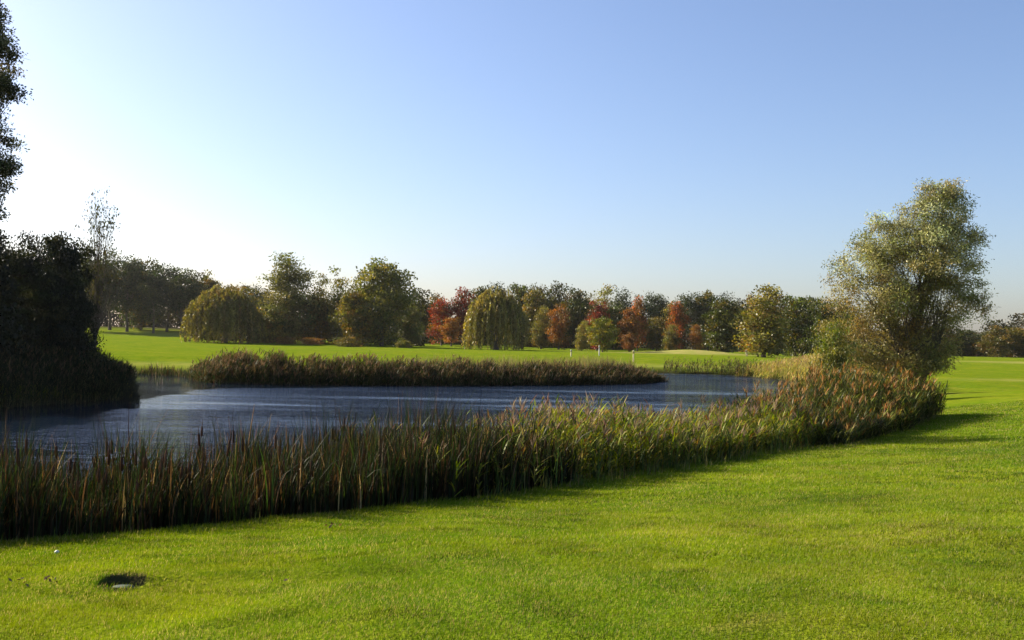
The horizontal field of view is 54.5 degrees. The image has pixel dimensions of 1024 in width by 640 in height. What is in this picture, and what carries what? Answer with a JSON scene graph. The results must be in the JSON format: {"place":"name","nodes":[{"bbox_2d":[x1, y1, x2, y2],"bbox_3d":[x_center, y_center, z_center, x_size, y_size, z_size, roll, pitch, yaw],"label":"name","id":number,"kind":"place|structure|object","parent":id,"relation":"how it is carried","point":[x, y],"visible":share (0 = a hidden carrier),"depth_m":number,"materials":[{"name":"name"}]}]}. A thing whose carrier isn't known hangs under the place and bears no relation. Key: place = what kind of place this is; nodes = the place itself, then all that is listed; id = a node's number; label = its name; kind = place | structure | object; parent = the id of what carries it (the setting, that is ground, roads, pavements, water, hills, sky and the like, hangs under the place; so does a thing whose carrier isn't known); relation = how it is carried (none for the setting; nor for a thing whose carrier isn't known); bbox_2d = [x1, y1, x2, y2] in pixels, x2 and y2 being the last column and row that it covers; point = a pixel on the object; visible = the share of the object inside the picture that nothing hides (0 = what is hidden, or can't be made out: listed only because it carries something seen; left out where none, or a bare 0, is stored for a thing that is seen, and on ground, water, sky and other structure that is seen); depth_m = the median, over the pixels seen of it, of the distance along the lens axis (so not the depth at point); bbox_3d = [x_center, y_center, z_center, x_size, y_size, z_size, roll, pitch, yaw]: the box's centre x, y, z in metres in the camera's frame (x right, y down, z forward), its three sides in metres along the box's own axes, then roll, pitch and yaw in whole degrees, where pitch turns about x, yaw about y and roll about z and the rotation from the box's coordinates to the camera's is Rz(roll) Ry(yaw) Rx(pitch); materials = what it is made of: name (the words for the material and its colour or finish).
{"place":"outdoors","nodes":[
{"label":"outdoors","id":0,"kind":"place"},
{"bbox_2d":[44,575,56,582],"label":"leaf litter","id":1,"kind":"object","parent":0,"point":[46,577],"visible":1,"depth_m":7.53,"materials":[{"name":"brown plant"}]},
{"bbox_2d":[193,269,223,290],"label":"autumn oak tree","id":2,"kind":"object","parent":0,"point":[209,282],"visible":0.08,"depth_m":247.36,"materials":[{"name":"green plant"}]},
{"bbox_2d":[0,373,803,481],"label":"water","id":3,"kind":"structure","parent":0,"point":[186,398],"depth_m":42.97,"materials":[{"name":"blue liquid"}]},
{"bbox_2d":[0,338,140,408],"bbox_3d":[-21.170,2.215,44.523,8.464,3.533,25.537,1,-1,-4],"label":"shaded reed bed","id":4,"kind":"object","parent":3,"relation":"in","point":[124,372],"visible":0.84,"depth_m":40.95,"materials":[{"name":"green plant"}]},
{"bbox_2d":[188,344,670,385],"bbox_3d":[-2.974,3.220,66.732,35.542,2.908,9.117,2,-1,-26],"label":"reed bed","id":5,"kind":"object","parent":3,"relation":"in","point":[238,364],"visible":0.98,"depth_m":61.73,"materials":[{"name":"green plant"}]},
{"bbox_2d":[0,326,1023,639],"bbox_3d":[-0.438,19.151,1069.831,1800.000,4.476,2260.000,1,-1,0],"label":"ground","id":6,"kind":"structure","parent":0,"point":[980,380],"depth_m":8.37,"materials":[{"name":"green plant"}]},
{"bbox_2d":[0,0,33,257],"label":"poplar","id":7,"kind":"object","parent":6,"relation":"on","point":[9,90],"visible":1,"depth_m":38.34,"materials":[{"name":"green plant"}]},
{"bbox_2d":[0,229,59,383],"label":"shaded tree","id":8,"kind":"object","parent":6,"relation":"on","point":[12,319],"visible":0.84,"depth_m":41.12,"materials":[{"name":"green plant"}]},
{"bbox_2d":[0,230,59,345],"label":"shaded tree","id":9,"kind":"object","parent":6,"relation":"on","point":[26,266],"visible":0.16,"depth_m":44.46,"materials":[{"name":"green plant"}]},
{"bbox_2d":[17,263,106,383],"bbox_3d":[-20.100,0.211,44.067,4.201,5.504,3.308,2,-1,-14],"label":"shaded tree","id":10,"kind":"object","parent":6,"relation":"on","point":[59,297],"visible":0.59,"depth_m":43.56,"materials":[{"name":"green plant"}]},
{"bbox_2d":[31,231,103,356],"bbox_3d":[-21.352,-0.636,47.055,4.300,7.308,4.421,1,-1,-8],"label":"shaded tree","id":11,"kind":"object","parent":6,"relation":"on","point":[68,258],"visible":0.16,"depth_m":46.70,"materials":[{"name":"green plant"}]},
{"bbox_2d":[51,345,117,392],"bbox_3d":[-18.904,2.147,43.502,3.083,2.172,3.311,2,-1,-37],"label":"bank shrub","id":12,"kind":"object","parent":6,"relation":"on","point":[102,360],"visible":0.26,"depth_m":43.22,"materials":[{"name":"green plant"}]},
{"bbox_2d":[78,256,119,326],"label":"pine tree","id":13,"kind":"object","parent":6,"relation":"on","point":[108,267],"visible":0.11,"depth_m":232.68,"materials":[{"name":"green plant"}]},
{"bbox_2d":[75,186,125,337],"bbox_3d":[-20.866,-1.743,50.051,2.810,9.966,2.751,2,-1,-42],"label":"sapling","id":14,"kind":"object","parent":6,"relation":"on","point":[97,288],"visible":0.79,"depth_m":50.05,"materials":[{"name":"green plant"}]},
{"bbox_2d":[99,248,124,329],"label":"pine tree","id":15,"kind":"object","parent":6,"relation":"on","point":[109,307],"visible":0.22,"depth_m":239.61,"materials":[{"name":"green plant"}]},
{"bbox_2d":[113,584,133,587],"bbox_3d":[-2.924,2.110,7.466,0.180,0.220,0.180,1,-1,0],"label":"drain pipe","id":16,"kind":"object","parent":6,"relation":"on","point":[126,585],"visible":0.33,"depth_m":7.50,"materials":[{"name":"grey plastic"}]},
{"bbox_2d":[106,254,147,331],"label":"pine tree","id":17,"kind":"object","parent":6,"relation":"on","point":[129,281],"visible":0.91,"depth_m":234.79,"materials":[{"name":"green plant"}]},
{"bbox_2d":[119,376,141,403],"bbox_3d":[-16.063,3.456,41.942,0.850,2.217,0.913,1,-1,13],"label":"bank shrub","id":18,"kind":"object","parent":6,"relation":"on","point":[129,395],"visible":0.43,"depth_m":41.83,"materials":[{"name":"green plant"}]},
{"bbox_2d":[111,256,170,329],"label":"oak tree","id":19,"kind":"object","parent":6,"relation":"on","point":[140,319],"visible":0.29,"depth_m":242.99,"materials":[{"name":"green plant"}]},
{"bbox_2d":[133,267,176,332],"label":"pine tree","id":20,"kind":"object","parent":6,"relation":"on","point":[151,294],"visible":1,"depth_m":231.17,"materials":[{"name":"green plant"}]},
{"bbox_2d":[117,362,203,378],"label":"bank grass","id":21,"kind":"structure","parent":6,"relation":"on","point":[184,373],"depth_m":67.65,"materials":[{"name":"green plant"}]},
{"bbox_2d":[146,262,193,331],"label":"pine tree","id":22,"kind":"object","parent":6,"relation":"on","point":[169,273],"visible":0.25,"depth_m":239.56,"materials":[{"name":"green plant"}]},
{"bbox_2d":[161,265,208,332],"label":"tree","id":23,"kind":"object","parent":6,"relation":"on","point":[180,294],"visible":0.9,"depth_m":234.78,"materials":[{"name":"green plant"}]},
{"bbox_2d":[170,270,209,331],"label":"oak tree","id":24,"kind":"object","parent":6,"relation":"on","point":[197,281],"visible":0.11,"depth_m":243.23,"materials":[{"name":"green plant"}]},
{"bbox_2d":[179,283,267,343],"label":"weeping willow","id":25,"kind":"object","parent":6,"relation":"on","point":[214,309],"visible":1,"depth_m":167.81,"materials":[{"name":"green plant"}]},
{"bbox_2d":[89,282,397,338],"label":"woodland thicket","id":26,"kind":"object","parent":6,"relation":"on","point":[162,324],"visible":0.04,"depth_m":287.19,"materials":[{"name":"green plant"}]},
{"bbox_2d":[226,285,264,310],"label":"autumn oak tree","id":27,"kind":"object","parent":6,"relation":"on","point":[242,288],"visible":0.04,"depth_m":235.55,"materials":[{"name":"green plant"}]},
{"bbox_2d":[246,283,268,308],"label":"pine tree","id":28,"kind":"object","parent":6,"relation":"on","point":[259,294],"visible":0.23,"depth_m":249.45,"materials":[{"name":"green plant"}]},
{"bbox_2d":[249,305,296,342],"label":"tree","id":29,"kind":"object","parent":6,"relation":"on","point":[269,323],"visible":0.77,"depth_m":175.46,"materials":[{"name":"green plant"}]},
{"bbox_2d":[272,336,299,344],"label":"rust bush","id":30,"kind":"object","parent":6,"relation":"on","point":[286,340],"visible":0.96,"depth_m":167.10,"materials":[{"name":"brown plant"}]},
{"bbox_2d":[253,252,327,341],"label":"grey willow tree","id":31,"kind":"object","parent":6,"relation":"on","point":[289,298],"visible":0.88,"depth_m":178.44,"materials":[{"name":"green plant"}]},
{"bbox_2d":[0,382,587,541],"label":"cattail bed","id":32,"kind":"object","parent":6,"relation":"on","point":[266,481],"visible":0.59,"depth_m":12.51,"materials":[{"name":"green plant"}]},
{"bbox_2d":[298,337,325,344],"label":"rust bush","id":33,"kind":"object","parent":6,"relation":"on","point":[310,341],"visible":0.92,"depth_m":167.46,"materials":[{"name":"brown plant"}]},
{"bbox_2d":[199,320,425,345],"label":"fairway thicket","id":34,"kind":"object","parent":6,"relation":"on","point":[422,337],"visible":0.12,"depth_m":185.17,"materials":[{"name":"green plant"}]},
{"bbox_2d":[295,294,333,343],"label":"autumn oak tree","id":35,"kind":"object","parent":6,"relation":"on","point":[321,318],"visible":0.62,"depth_m":181.22,"materials":[{"name":"green plant"}]},
{"bbox_2d":[312,273,332,341],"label":"birch tree","id":36,"kind":"object","parent":6,"relation":"on","point":[325,280],"visible":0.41,"depth_m":183.72,"materials":[{"name":"green plant"}]},
{"bbox_2d":[324,265,351,341],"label":"birch tree","id":37,"kind":"object","parent":6,"relation":"on","point":[332,302],"visible":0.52,"depth_m":179.33,"materials":[{"name":"green plant"}]},
{"bbox_2d":[328,336,361,346],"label":"bush","id":38,"kind":"object","parent":6,"relation":"on","point":[346,341],"visible":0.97,"depth_m":163.18,"materials":[{"name":"green plant"}]},
{"bbox_2d":[328,283,375,345],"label":"autumn oak tree","id":39,"kind":"object","parent":6,"relation":"on","point":[350,318],"visible":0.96,"depth_m":166.80,"materials":[{"name":"green plant"}]},
{"bbox_2d":[340,256,423,345],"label":"ash tree","id":40,"kind":"object","parent":6,"relation":"on","point":[379,290],"visible":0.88,"depth_m":170.26,"materials":[{"name":"green plant"}]},
{"bbox_2d":[395,338,415,347],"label":"pale bush","id":41,"kind":"object","parent":6,"relation":"on","point":[405,344],"visible":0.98,"depth_m":159.66,"materials":[{"name":"green plant"}]},
{"bbox_2d":[399,305,425,346],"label":"grey willow tree","id":42,"kind":"object","parent":6,"relation":"on","point":[413,338],"visible":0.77,"depth_m":175.47,"materials":[{"name":"green plant"}]},
{"bbox_2d":[396,287,442,343],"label":"oak tree","id":43,"kind":"object","parent":6,"relation":"on","point":[423,306],"visible":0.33,"depth_m":223.73,"materials":[{"name":"green plant"}]},
{"bbox_2d":[425,293,452,343],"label":"autumn oak tree","id":44,"kind":"object","parent":6,"relation":"on","point":[435,297],"visible":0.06,"depth_m":231.62,"materials":[{"name":"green plant"}]},
{"bbox_2d":[425,295,458,344],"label":"red maple tree","id":45,"kind":"object","parent":6,"relation":"on","point":[441,312],"visible":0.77,"depth_m":203.98,"materials":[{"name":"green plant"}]},
{"bbox_2d":[250,351,635,375],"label":"dry grass fringe","id":46,"kind":"object","parent":6,"relation":"on","point":[584,361],"visible":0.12,"depth_m":69.77,"materials":[{"name":"green plant"}]},
{"bbox_2d":[435,317,462,345],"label":"copper tree","id":47,"kind":"object","parent":6,"relation":"on","point":[451,329],"visible":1,"depth_m":195.21,"materials":[{"name":"orange plant"}]},
{"bbox_2d":[446,286,474,345],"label":"red maple tree","id":48,"kind":"object","parent":6,"relation":"on","point":[463,304],"visible":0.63,"depth_m":204.16,"materials":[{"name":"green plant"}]},
{"bbox_2d":[1,389,936,544],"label":"reed bed","id":49,"kind":"object","parent":6,"relation":"on","point":[620,442],"visible":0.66,"depth_m":17.66,"materials":[{"name":"green plant"}]},
{"bbox_2d":[454,285,498,344],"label":"oak tree","id":50,"kind":"object","parent":6,"relation":"on","point":[477,293],"visible":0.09,"depth_m":226.78,"materials":[{"name":"green plant"}]},
{"bbox_2d":[461,286,530,349],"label":"weeping willow","id":51,"kind":"object","parent":6,"relation":"on","point":[503,315],"visible":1,"depth_m":157.31,"materials":[{"name":"green plant"}]},
{"bbox_2d":[487,281,507,343],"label":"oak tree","id":52,"kind":"object","parent":6,"relation":"on","point":[501,286],"visible":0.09,"depth_m":237.43,"materials":[{"name":"green plant"}]},
{"bbox_2d":[507,282,530,344],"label":"oak tree","id":53,"kind":"object","parent":6,"relation":"on","point":[519,292],"visible":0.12,"depth_m":231.06,"materials":[{"name":"green plant"}]},
{"bbox_2d":[521,287,552,346],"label":"autumn oak tree","id":54,"kind":"object","parent":6,"relation":"on","point":[534,301],"visible":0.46,"depth_m":220.62,"materials":[{"name":"green plant"}]},
{"bbox_2d":[529,305,550,348],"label":"yellow tree","id":55,"kind":"object","parent":6,"relation":"on","point":[539,338],"visible":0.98,"depth_m":199.33,"materials":[{"name":"green plant"}]},
{"bbox_2d":[528,282,551,300],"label":"oak tree","id":56,"kind":"object","parent":6,"relation":"on","point":[533,286],"visible":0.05,"depth_m":235.59,"materials":[{"name":"green plant"}]},
{"bbox_2d":[545,303,573,349],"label":"copper tree","id":57,"kind":"object","parent":6,"relation":"on","point":[558,324],"visible":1,"depth_m":195.41,"materials":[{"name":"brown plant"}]},
{"bbox_2d":[543,280,576,346],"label":"oak tree","id":58,"kind":"object","parent":6,"relation":"on","point":[553,299],"visible":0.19,"depth_m":231.45,"materials":[{"name":"green plant"}]},
{"bbox_2d":[550,286,595,348],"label":"oak tree","id":59,"kind":"object","parent":6,"relation":"on","point":[576,306],"visible":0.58,"depth_m":216.89,"materials":[{"name":"green plant"}]},
{"bbox_2d":[574,320,590,350],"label":"yellow tree","id":60,"kind":"object","parent":6,"relation":"on","point":[581,343],"visible":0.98,"depth_m":185.56,"materials":[{"name":"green plant"}]},
{"bbox_2d":[583,292,596,346],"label":"autumn oak tree","id":61,"kind":"object","parent":6,"relation":"on","point":[590,304],"visible":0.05,"depth_m":235.81,"materials":[{"name":"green plant"}]},
{"bbox_2d":[586,298,611,350],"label":"red maple tree","id":62,"kind":"object","parent":6,"relation":"on","point":[599,311],"visible":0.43,"depth_m":199.53,"materials":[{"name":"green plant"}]},
{"bbox_2d":[583,316,619,351],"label":"round tree","id":63,"kind":"object","parent":6,"relation":"on","point":[599,332],"visible":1,"depth_m":157.32,"materials":[{"name":"green plant"}]},
{"bbox_2d":[585,284,617,325],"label":"birch tree","id":64,"kind":"object","parent":6,"relation":"on","point":[604,294],"visible":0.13,"depth_m":231.69,"materials":[{"name":"green plant"}]},
{"bbox_2d":[603,305,625,349],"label":"oak tree","id":65,"kind":"object","parent":6,"relation":"on","point":[615,314],"visible":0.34,"depth_m":213.93,"materials":[{"name":"green plant"}]},
{"bbox_2d":[608,286,634,347],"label":"tree","id":66,"kind":"object","parent":6,"relation":"on","point":[623,303],"visible":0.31,"depth_m":225.06,"materials":[{"name":"green plant"}]},
{"bbox_2d":[619,331,638,351],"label":"copper tree","id":67,"kind":"object","parent":6,"relation":"on","point":[628,341],"visible":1,"depth_m":187.53,"materials":[{"name":"orange plant"}]},
{"bbox_2d":[614,307,644,345],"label":"copper tree","id":68,"kind":"object","parent":6,"relation":"on","point":[629,323],"visible":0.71,"depth_m":196.91,"materials":[{"name":"orange plant"}]},
{"bbox_2d":[630,294,649,350],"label":"orange maple tree","id":69,"kind":"object","parent":6,"relation":"on","point":[642,316],"visible":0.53,"depth_m":204.48,"materials":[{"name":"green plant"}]},
{"bbox_2d":[642,316,668,350],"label":"autumn oak tree","id":70,"kind":"object","parent":6,"relation":"on","point":[654,334],"visible":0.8,"depth_m":210.64,"materials":[{"name":"green plant"}]},
{"bbox_2d":[640,291,670,349],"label":"tree","id":71,"kind":"object","parent":6,"relation":"on","point":[654,311],"visible":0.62,"depth_m":225.39,"materials":[{"name":"green plant"}]},
{"bbox_2d":[660,302,673,322],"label":"yellow tree","id":72,"kind":"object","parent":6,"relation":"on","point":[666,311],"visible":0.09,"depth_m":237.41,"materials":[{"name":"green plant"}]},
{"bbox_2d":[659,324,681,349],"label":"autumn oak tree","id":73,"kind":"object","parent":6,"relation":"on","point":[670,340],"visible":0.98,"depth_m":189.36,"materials":[{"name":"green plant"}]},
{"bbox_2d":[661,299,691,349],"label":"orange maple tree","id":74,"kind":"object","parent":6,"relation":"on","point":[678,317],"visible":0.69,"depth_m":197.20,"materials":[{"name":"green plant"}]},
{"bbox_2d":[666,292,690,348],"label":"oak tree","id":75,"kind":"object","parent":6,"relation":"on","point":[681,297],"visible":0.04,"depth_m":235.80,"materials":[{"name":"green plant"}]},
{"bbox_2d":[679,291,710,349],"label":"pine tree","id":76,"kind":"object","parent":6,"relation":"on","point":[689,300],"visible":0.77,"depth_m":227.04,"materials":[{"name":"green plant"}]},
{"bbox_2d":[688,324,704,349],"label":"copper tree","id":77,"kind":"object","parent":6,"relation":"on","point":[695,336],"visible":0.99,"depth_m":187.52,"materials":[{"name":"brown plant"}]},
{"bbox_2d":[690,289,727,350],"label":"oak tree","id":78,"kind":"object","parent":6,"relation":"on","point":[710,298],"visible":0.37,"depth_m":226.62,"materials":[{"name":"green plant"}]},
{"bbox_2d":[398,304,1023,355],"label":"woodland undergrowth","id":79,"kind":"object","parent":6,"relation":"on","point":[1019,320],"visible":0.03,"depth_m":247.32,"materials":[{"name":"green plant"}]},
{"bbox_2d":[662,356,761,376],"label":"cove reed bed","id":80,"kind":"object","parent":6,"relation":"on","point":[717,369],"visible":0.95,"depth_m":93.23,"materials":[{"name":"green plant"}]},
{"bbox_2d":[700,298,748,352],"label":"oak tree","id":81,"kind":"object","parent":6,"relation":"on","point":[722,331],"visible":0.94,"depth_m":158.87,"materials":[{"name":"green plant"}]},
{"bbox_2d":[717,292,737,321],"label":"pine tree","id":82,"kind":"object","parent":6,"relation":"on","point":[727,295],"visible":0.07,"depth_m":237.70,"materials":[{"name":"green plant"}]},
{"bbox_2d":[726,298,755,351],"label":"oak tree","id":83,"kind":"object","parent":6,"relation":"on","point":[738,303],"visible":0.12,"depth_m":216.90,"materials":[{"name":"green plant"}]},
{"bbox_2d":[744,293,755,346],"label":"autumn oak tree","id":84,"kind":"object","parent":6,"relation":"on","point":[749,297],"visible":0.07,"depth_m":231.73,"materials":[{"name":"green plant"}]},
{"bbox_2d":[728,283,798,356],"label":"yellow tree","id":85,"kind":"object","parent":6,"relation":"on","point":[763,338],"visible":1,"depth_m":136.87,"materials":[{"name":"green plant"}]},
{"bbox_2d":[759,297,789,351],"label":"oak tree","id":86,"kind":"object","parent":6,"relation":"on","point":[779,303],"visible":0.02,"depth_m":224.89,"materials":[{"name":"green plant"}]},
{"bbox_2d":[778,294,817,356],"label":"oak tree","id":87,"kind":"object","parent":6,"relation":"on","point":[795,304],"visible":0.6,"depth_m":163.30,"materials":[{"name":"green plant"}]},
{"bbox_2d":[797,295,818,352],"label":"oak tree","id":88,"kind":"object","parent":6,"relation":"on","point":[811,299],"visible":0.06,"depth_m":221.47,"materials":[{"name":"green plant"}]},
{"bbox_2d":[795,296,847,354],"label":"oak tree","id":89,"kind":"object","parent":6,"relation":"on","point":[818,317],"visible":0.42,"depth_m":159.29,"materials":[{"name":"green plant"}]},
{"bbox_2d":[700,358,951,447],"bbox_3d":[8.698,2.799,26.699,4.480,3.490,10.846,1,-1,34],"label":"plumed reed bed","id":90,"kind":"object","parent":6,"relation":"on","point":[860,407],"visible":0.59,"depth_m":26.40,"materials":[{"name":"green plant"}]},
{"bbox_2d":[736,349,918,382],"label":"golden reed bed","id":91,"kind":"object","parent":6,"relation":"on","point":[789,366],"visible":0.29,"depth_m":82.94,"materials":[{"name":"yellow plant"}]},
{"bbox_2d":[808,311,862,382],"bbox_3d":[13.700,1.745,41.978,2.483,4.312,2.546,2,-1,-44],"label":"yellow shrub","id":92,"kind":"object","parent":6,"relation":"on","point":[831,334],"visible":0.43,"depth_m":41.76,"materials":[{"name":"green plant"}]},
{"bbox_2d":[835,302,865,352],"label":"autumn oak tree","id":93,"kind":"object","parent":6,"relation":"on","point":[848,335],"visible":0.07,"depth_m":212.19,"materials":[{"name":"green plant"}]},
{"bbox_2d":[816,177,998,389],"bbox_3d":[19.989,-1.692,49.925,9.180,11.203,6.135,1,-1,0],"label":"leaning tree","id":94,"kind":"object","parent":6,"relation":"on","point":[916,354],"visible":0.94,"depth_m":49.42,"materials":[{"name":"green plant"}]},
{"bbox_2d":[895,329,950,353],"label":"oak tree","id":95,"kind":"object","parent":6,"relation":"on","point":[941,338],"visible":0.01,"depth_m":217.92,"materials":[{"name":"green plant"}]},
{"bbox_2d":[939,326,970,355],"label":"oak tree","id":96,"kind":"object","parent":6,"relation":"on","point":[952,335],"visible":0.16,"depth_m":222.53,"materials":[{"name":"green plant"}]},
{"bbox_2d":[951,329,981,356],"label":"oak tree","id":97,"kind":"object","parent":6,"relation":"on","point":[970,348],"visible":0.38,"depth_m":228.57,"materials":[{"name":"green plant"}]},
{"bbox_2d":[966,331,994,355],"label":"oak tree","id":98,"kind":"object","parent":6,"relation":"on","point":[979,335],"visible":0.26,"depth_m":239.20,"materials":[{"name":"green plant"}]},
{"bbox_2d":[974,325,1016,356],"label":"autumn oak tree","id":99,"kind":"object","parent":6,"relation":"on","point":[993,342],"visible":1,"depth_m":213.87,"materials":[{"name":"green plant"}]},
{"bbox_2d":[1001,326,1023,357],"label":"autumn oak tree","id":100,"kind":"object","parent":6,"relation":"on","point":[1017,337],"visible":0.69,"depth_m":215.65,"materials":[{"name":"green plant"}]},
{"bbox_2d":[0,0,1023,335],"label":"sky","id":101,"kind":"structure","parent":0,"point":[670,148],"materials":[{"name":"blue"}]}
]}

